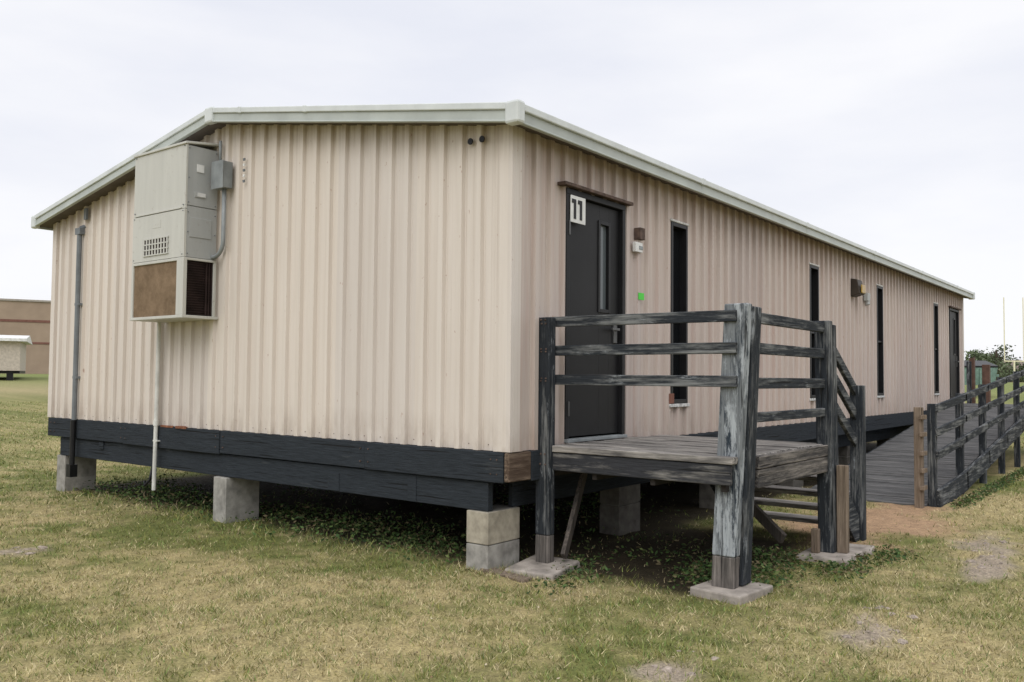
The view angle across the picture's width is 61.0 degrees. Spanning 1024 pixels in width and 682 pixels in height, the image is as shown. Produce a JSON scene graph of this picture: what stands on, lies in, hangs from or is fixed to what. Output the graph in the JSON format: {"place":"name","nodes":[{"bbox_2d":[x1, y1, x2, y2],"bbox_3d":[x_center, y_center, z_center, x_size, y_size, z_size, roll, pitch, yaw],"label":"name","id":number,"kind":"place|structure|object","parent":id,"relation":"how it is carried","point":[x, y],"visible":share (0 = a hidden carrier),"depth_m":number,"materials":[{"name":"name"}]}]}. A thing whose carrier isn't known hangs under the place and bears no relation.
{"place":"outdoors","nodes":[
{"label":"outdoors","id":0,"kind":"place"},
{"bbox_2d":[0,341,25,370],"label":"walls","id":1,"kind":"structure","parent":0,"point":[12,355],"depth_m":60.54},
{"bbox_2d":[0,335,32,344],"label":"roof","id":2,"kind":"structure","parent":1,"relation":"on","point":[26,340],"depth_m":61.30,"materials":[{"name":"white paint"}]},
{"bbox_2d":[0,374,1023,681],"bbox_3d":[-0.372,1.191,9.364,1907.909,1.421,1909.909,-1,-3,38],"label":"ground","id":3,"kind":"structure","parent":0,"point":[672,498],"depth_m":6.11,"materials":[{"name":"green plant"}]},
{"bbox_2d":[0,371,24,380],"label":"piers","id":4,"kind":"structure","parent":3,"relation":"on","point":[9,375],"depth_m":60.62,"materials":[{"name":"black"}]},
{"bbox_2d":[0,300,50,373],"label":"walls","id":5,"kind":"structure","parent":3,"relation":"on","point":[37,358],"depth_m":90.19,"materials":[{"name":"beige brick"}]},
{"bbox_2d":[0,319,49,343],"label":"brick bands","id":6,"kind":"object","parent":5,"relation":"attached to","point":[18,320],"depth_m":90.19,"materials":[{"name":"brown brick"}]},
{"bbox_2d":[0,298,50,301],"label":"coping","id":7,"kind":"object","parent":5,"relation":"on","point":[3,299],"depth_m":89.94,"materials":[{"name":"white metal"}]},
{"bbox_2d":[56,454,96,491],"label":"concrete block pier","id":8,"kind":"structure","parent":3,"relation":"on","point":[86,470],"depth_m":11.03,"materials":[{"name":"grey concrete"}]},
{"bbox_2d":[213,476,259,522],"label":"concrete block pier","id":9,"kind":"structure","parent":3,"relation":"on","point":[233,498],"depth_m":8.81,"materials":[{"name":"grey concrete"}]},
{"bbox_2d":[466,504,519,570],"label":"concrete block pier","id":10,"kind":"structure","parent":3,"relation":"on","point":[492,539],"depth_m":6.74,"materials":[{"name":"beige concrete"}]},
{"bbox_2d":[2,538,1009,676],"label":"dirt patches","id":11,"kind":"object","parent":3,"relation":"on","point":[669,668],"visible":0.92,"depth_m":5.44,"materials":[{"name":"beige soil"}]},
{"bbox_2d":[480,568,531,582],"bbox_3d":[-0.048,1.764,6.517,0.104,0.050,0.501,3,-3,-40],"label":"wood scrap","id":12,"kind":"object","parent":3,"relation":"on","point":[514,576],"visible":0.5,"depth_m":6.46,"materials":[{"name":"beige wood"}]},
{"bbox_2d":[69,466,1023,602],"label":"weeds","id":13,"kind":"object","parent":3,"relation":"on","point":[695,564],"visible":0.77,"depth_m":7.97,"materials":[{"name":"green plant"}]},
{"bbox_2d":[600,484,639,535],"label":"concrete block pier","id":14,"kind":"structure","parent":3,"relation":"on","point":[620,510],"depth_m":8.29,"materials":[{"name":"grey concrete"}]},
{"bbox_2d":[505,303,874,604],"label":"wooden entry deck","id":15,"kind":"structure","parent":3,"relation":"on","point":[735,464],"depth_m":6.63,"materials":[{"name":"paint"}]},
{"bbox_2d":[699,484,714,508],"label":"concrete block pier","id":16,"kind":"structure","parent":3,"relation":"on","point":[706,496],"depth_m":9.97,"materials":[{"name":"grey concrete"}]},
{"bbox_2d":[778,480,802,486],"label":"concrete block pier","id":17,"kind":"structure","parent":3,"relation":"on","point":[795,483],"depth_m":11.84,"materials":[{"name":"grey concrete"}]},
{"bbox_2d":[838,446,849,464],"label":"concrete block pier","id":18,"kind":"structure","parent":3,"relation":"on","point":[844,455],"depth_m":13.72,"materials":[{"name":"grey concrete"}]},
{"bbox_2d":[877,438,890,446],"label":"concrete block pier","id":19,"kind":"structure","parent":3,"relation":"on","point":[879,442],"depth_m":15.65,"materials":[{"name":"grey concrete"}]},
{"bbox_2d":[801,358,1023,508],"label":"wooden access ramp","id":20,"kind":"structure","parent":3,"relation":"on","point":[942,454],"depth_m":12.24,"materials":[{"name":"grey wood"}]},
{"bbox_2d":[964,360,998,384],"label":"shed","id":21,"kind":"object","parent":3,"relation":"on","point":[978,371],"visible":0.35,"depth_m":51.67,"materials":[{"name":"teal paint"}]},
{"bbox_2d":[964,344,1023,381],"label":"distant tree line","id":22,"kind":"object","parent":3,"relation":"on","point":[997,359],"visible":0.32,"depth_m":161.58,"materials":[{"name":"green plant"}]},
{"bbox_2d":[1003,297,1023,370],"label":"football goal post","id":23,"kind":"object","parent":3,"relation":"on","point":[1004,334],"visible":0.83,"depth_m":122.18,"materials":[{"name":"white metal"}]},
{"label":"walls","id":24,"kind":"object","parent":3,"relation":"on","visible":0},
{"bbox_2d":[1004,360,1023,369],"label":"roof","id":25,"kind":"structure","parent":24,"relation":"on","point":[1021,363],"depth_m":192.13,"materials":[{"name":"white metal"}]},
{"bbox_2d":[0,0,1023,359],"label":"sky","id":26,"kind":"structure","parent":0,"point":[894,129],"materials":[{"name":"white"}]},
{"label":"floor joists","id":27,"kind":"object","parent":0,"visible":0},
{"bbox_2d":[67,410,923,451],"bbox_3d":[2.136,1.259,15.421,7.400,0.040,16.530,-1,-3,38],"label":"floor underside","id":28,"kind":"object","parent":27,"relation":"on","point":[443,447],"depth_m":8.54,"materials":[{"name":"brown wood"}]},
{"bbox_2d":[47,125,964,452],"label":"corner trim","id":29,"kind":"structure","parent":28,"relation":"on","point":[509,295],"depth_m":6.62,"materials":[{"name":"beige metal"}]},
{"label":"rear walls","id":30,"kind":"object","parent":28,"relation":"on","visible":0},
{"bbox_2d":[54,124,499,451],"bbox_3d":[-2.972,-0.675,8.932,7.500,3.170,0.040,-1,-3,38],"label":"end wall siding","id":31,"kind":"object","parent":30,"relation":"attached to","point":[357,282],"visible":0.73,"depth_m":7.96,"materials":[{"name":"beige metal"}]},
{"bbox_2d":[66,208,87,476],"bbox_3d":[-5.331,0.012,10.676,0.190,3.300,0.114,-1,-3,38],"label":"wall conduit pipe","id":32,"kind":"object","parent":31,"relation":"attached to","point":[71,468],"depth_m":10.67,"materials":[{"name":"grey metal"}]},
{"bbox_2d":[160,425,187,428],"bbox_3d":[-3.627,0.924,9.345,0.500,0.026,0.056,-1,-3,38],"label":"rusted base flashing","id":33,"kind":"object","parent":31,"relation":"attached to","point":[179,427],"visible":1,"depth_m":9.28,"materials":[{"name":"brown metal"}]},
{"bbox_2d":[130,141,218,322],"bbox_3d":[-3.552,-1.133,9.151,1.014,1.834,0.407,-1,-3,38],"label":"wall air conditioner","id":34,"kind":"object","parent":31,"relation":"attached to","point":[174,242],"depth_m":8.91,"materials":[{"name":"white paint"}]},
{"bbox_2d":[152,322,160,489],"bbox_3d":[-3.883,0.707,9.498,0.082,1.841,0.067,-1,-3,38],"label":"condensate drain pipe","id":35,"kind":"object","parent":34,"relation":"attached to","point":[156,409],"visible":0.89,"depth_m":9.47,"materials":[{"name":"white plastic"}]},
{"bbox_2d":[211,141,232,259],"bbox_3d":[-3.000,-1.452,8.883,0.305,1.222,0.122,-1,-3,38],"label":"electrical disconnect box","id":36,"kind":"object","parent":31,"relation":"attached to","point":[221,174],"visible":1,"depth_m":8.83,"materials":[{"name":"grey metal"}]},
{"bbox_2d":[242,158,245,182],"bbox_3d":[-2.697,-1.719,8.738,0.030,0.245,0.010,-1,-3,38],"label":"label strip","id":37,"kind":"object","parent":31,"relation":"attached to","point":[244,159],"visible":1,"depth_m":8.73,"materials":[{"name":"white paint"}]},
{"bbox_2d":[48,417,506,510],"bbox_3d":[-2.984,1.144,8.868,7.466,0.461,0.099,-1,-3,38],"label":"skirt boards end","id":38,"kind":"object","parent":31,"relation":"attached to","point":[458,478],"visible":1,"depth_m":7.96,"materials":[{"name":"black wood"}]},
{"bbox_2d":[143,467,151,485],"bbox_3d":[-4.019,1.495,9.575,0.116,0.216,0.061,0,-2,10],"label":"hanging cable","id":39,"kind":"object","parent":38,"relation":"hanging from","point":[148,481],"visible":0.88,"depth_m":9.57,"materials":[{"name":"black rubber"}]},
{"bbox_2d":[50,422,496,474],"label":"skirt nails","id":40,"kind":"object","parent":38,"relation":"attached to","point":[359,448],"visible":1,"depth_m":7.51,"materials":[{"name":"grey metal"}]},
{"bbox_2d":[468,136,484,144],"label":"vent holes","id":41,"kind":"object","parent":31,"relation":"attached to","point":[481,139],"visible":1,"depth_m":6.82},
{"bbox_2d":[40,123,967,297],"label":"soffit sheets","id":42,"kind":"object","parent":30,"relation":"attached to","point":[198,136],"visible":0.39,"depth_m":9.16,"materials":[{"name":"grey metal"}]},
{"bbox_2d":[31,99,974,299],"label":"fascia corner caps","id":43,"kind":"object","parent":42,"relation":"attached to","point":[514,112],"visible":0.86,"depth_m":6.40,"materials":[{"name":"white metal"}]},
{"bbox_2d":[36,110,972,297],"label":"fascia boards","id":44,"kind":"object","parent":42,"relation":"attached to","point":[479,115],"visible":0.6,"depth_m":8.06,"materials":[{"name":"white metal"}]},
{"bbox_2d":[35,102,973,298],"bbox_3d":[2.162,-1.628,15.538,7.960,0.842,17.080,-1,-3,38],"label":"fascia drip edge","id":45,"kind":"object","parent":44,"relation":"attached to","point":[551,119],"visible":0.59,"depth_m":8.26,"materials":[{"name":"white metal"}]},
{"bbox_2d":[520,129,962,451],"bbox_3d":[5.113,-0.096,13.161,0.040,2.514,16.630,-1,-3,38],"label":"side wall siding","id":46,"kind":"object","parent":30,"relation":"attached to","point":[734,256],"visible":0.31,"depth_m":9.36,"materials":[{"name":"beige metal"}]},
{"bbox_2d":[564,187,625,438],"bbox_3d":[0.697,-0.216,7.537,0.103,2.075,0.950,-1,-3,38],"label":"classroom door frame","id":47,"kind":"object","parent":46,"relation":"attached to","point":[602,202],"visible":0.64,"depth_m":7.81,"materials":[{"name":"black metal"}]},
{"bbox_2d":[570,195,585,224],"bbox_3d":[0.555,-1.099,7.285,0.012,0.225,0.220,-1,-3,38],"label":"door number sign","id":48,"kind":"object","parent":47,"relation":"attached to","point":[577,208],"visible":1,"depth_m":7.28,"materials":[{"name":"white paint"}]},
{"bbox_2d":[569,202,618,436],"bbox_3d":[0.685,-0.194,7.545,0.045,2.007,0.842,-1,-3,38],"label":"classroom door","id":49,"kind":"structure","parent":47,"relation":"in","point":[593,409],"depth_m":7.52,"materials":[{"name":"black metal"}]},
{"bbox_2d":[567,220,619,415],"bbox_3d":[0.707,-0.175,7.487,0.062,1.620,0.826,-1,-3,38],"label":"hardware piece","id":50,"kind":"object","parent":49,"relation":"attached to","point":[614,329],"visible":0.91,"depth_m":7.74,"materials":[{"name":"grey metal"}]},
{"bbox_2d":[598,220,610,313],"bbox_3d":[0.805,-0.651,7.691,0.040,0.810,0.200,-1,-3,38],"label":"classroom door glazing bead","id":51,"kind":"object","parent":49,"relation":"attached to","point":[608,255],"visible":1,"depth_m":7.73,"materials":[{"name":"black metal"}]},
{"bbox_2d":[564,434,626,442],"bbox_3d":[0.714,0.837,7.473,0.090,0.027,0.950,-1,-3,38],"label":"classroom door threshold","id":52,"kind":"object","parent":47,"relation":"attached to","point":[590,438],"visible":1,"depth_m":7.40,"materials":[{"name":"silver metal"}]},
{"bbox_2d":[557,181,633,205],"bbox_3d":[0.744,-1.274,7.546,0.085,0.029,1.100,-1,-3,38],"label":"classroom door drip hood","id":53,"kind":"object","parent":46,"relation":"attached to","point":[574,186],"visible":0.91,"depth_m":7.45,"materials":[{"name":"metal"}]},
{"bbox_2d":[633,227,644,252],"bbox_3d":[1.175,-0.941,8.101,0.070,0.230,0.150,-1,-3,38],"label":"door alarm box","id":54,"kind":"object","parent":46,"relation":"attached to","point":[639,233],"visible":1,"depth_m":8.09,"materials":[{"name":"white paint"}]},
{"bbox_2d":[638,293,643,299],"bbox_3d":[1.209,-0.417,8.125,0.006,0.065,0.100,-1,-3,38],"label":"green sticker","id":55,"kind":"object","parent":46,"relation":"attached to","point":[640,296],"visible":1,"depth_m":8.12,"materials":[{"name":"green paper"}]},
{"bbox_2d":[670,221,687,403],"bbox_3d":[1.639,-0.279,8.766,0.120,1.810,0.360,-1,-3,38],"label":"window frame","id":56,"kind":"object","parent":46,"relation":"attached to","point":[683,229],"visible":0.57,"depth_m":8.85,"materials":[{"name":"black metal"}]},
{"bbox_2d":[669,393,673,403],"bbox_3d":[1.573,0.568,8.560,0.018,0.100,0.080,-1,-3,38],"label":"window rust patch","id":57,"kind":"object","parent":56,"relation":"attached to","point":[671,398],"visible":1,"depth_m":8.54,"materials":[{"name":"brown metal"}]},
{"bbox_2d":[673,228,679,398],"bbox_3d":[1.625,-0.278,8.780,0.010,1.730,0.285,-1,-3,38],"label":"window pane","id":58,"kind":"object","parent":56,"relation":"in","point":[676,295],"visible":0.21,"depth_m":8.84,"materials":[{"name":"black glass"}]},
{"bbox_2d":[669,218,689,406],"bbox_3d":[1.673,-0.275,8.739,0.046,1.870,0.420,-1,-3,38],"label":"window caulking","id":59,"kind":"object","parent":56,"relation":"attached to","point":[680,404],"depth_m":8.73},
{"bbox_2d":[508,410,926,506],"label":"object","id":60,"kind":"object","parent":46,"relation":"attached to","point":[878,427],"visible":0.38,"depth_m":10.23,"materials":[{"name":"black wood"}]},
{"bbox_2d":[504,451,530,482],"bbox_3d":[0.044,0.960,6.636,0.049,0.219,0.278,-1,-3,38],"label":"wooden beam end","id":61,"kind":"object","parent":60,"relation":"attached to","point":[517,466],"visible":1,"depth_m":6.59,"materials":[{"name":"brown wood"}]},
{"bbox_2d":[809,265,818,397],"bbox_3d":[4.094,-0.125,11.908,0.120,1.810,0.360,-1,-3,38],"label":"window frame","id":62,"kind":"object","parent":46,"relation":"attached to","point":[815,269],"visible":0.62,"depth_m":12.01,"materials":[{"name":"black metal"}]},
{"bbox_2d":[811,270,812,394],"bbox_3d":[4.080,-0.125,11.922,0.010,1.730,0.285,-1,-3,38],"label":"window pane","id":63,"kind":"object","parent":62,"relation":"in","point":[812,317],"visible":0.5,"depth_m":12.01,"materials":[{"name":"black glass"}]},
{"bbox_2d":[809,262,819,400],"bbox_3d":[4.128,-0.121,11.881,0.046,1.870,0.420,-1,-3,38],"label":"window caulking","id":64,"kind":"object","parent":62,"relation":"attached to","point":[812,399],"depth_m":11.79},
{"bbox_2d":[851,278,865,296],"bbox_3d":[5.293,-0.814,13.265,0.165,0.275,0.240,-1,-3,38],"label":"wall light fixture","id":65,"kind":"object","parent":46,"relation":"attached to","point":[858,288],"depth_m":13.19,"materials":[{"name":"brown metal"}]},
{"bbox_2d":[864,293,869,305],"bbox_3d":[5.633,-0.660,13.767,0.089,0.198,0.140,-1,-3,38],"label":"motion sensor","id":66,"kind":"object","parent":46,"relation":"attached to","point":[867,298],"visible":0.95,"depth_m":13.72,"materials":[{"name":"white plastic"}]},
{"bbox_2d":[876,285,883,395],"bbox_3d":[6.057,-0.003,14.420,0.120,1.810,0.360,-1,-3,38],"label":"window frame","id":67,"kind":"object","parent":46,"relation":"attached to","point":[880,356],"visible":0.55,"depth_m":14.51,"materials":[{"name":"black metal"}]},
{"bbox_2d":[933,303,938,392],"bbox_3d":[8.542,0.153,17.601,0.120,1.810,0.360,-1,-3,38],"label":"window frame","id":68,"kind":"object","parent":46,"relation":"attached to","point":[936,358],"visible":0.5,"depth_m":17.68,"materials":[{"name":"black metal"}]},
{"bbox_2d":[949,308,959,398],"bbox_3d":[9.608,0.324,18.944,0.103,2.040,0.940,-1,-3,38],"label":"door frame","id":69,"kind":"object","parent":46,"relation":"attached to","point":[958,358],"visible":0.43,"depth_m":19.23,"materials":[{"name":"paint"}]},
{"bbox_2d":[950,311,956,397],"bbox_3d":[9.597,0.346,18.951,0.045,1.972,0.832,-1,-3,38],"label":"door","id":70,"kind":"structure","parent":69,"relation":"attached to","point":[953,371],"depth_m":18.96,"materials":[{"name":"paint"}]},
{"bbox_2d":[953,318,955,354],"bbox_3d":[9.713,-0.094,19.093,0.040,0.810,0.200,-1,-3,38],"label":"door glazing bead","id":71,"kind":"object","parent":70,"relation":"attached to","point":[954,336],"depth_m":19.13,"materials":[{"name":"black metal"}]}
]}

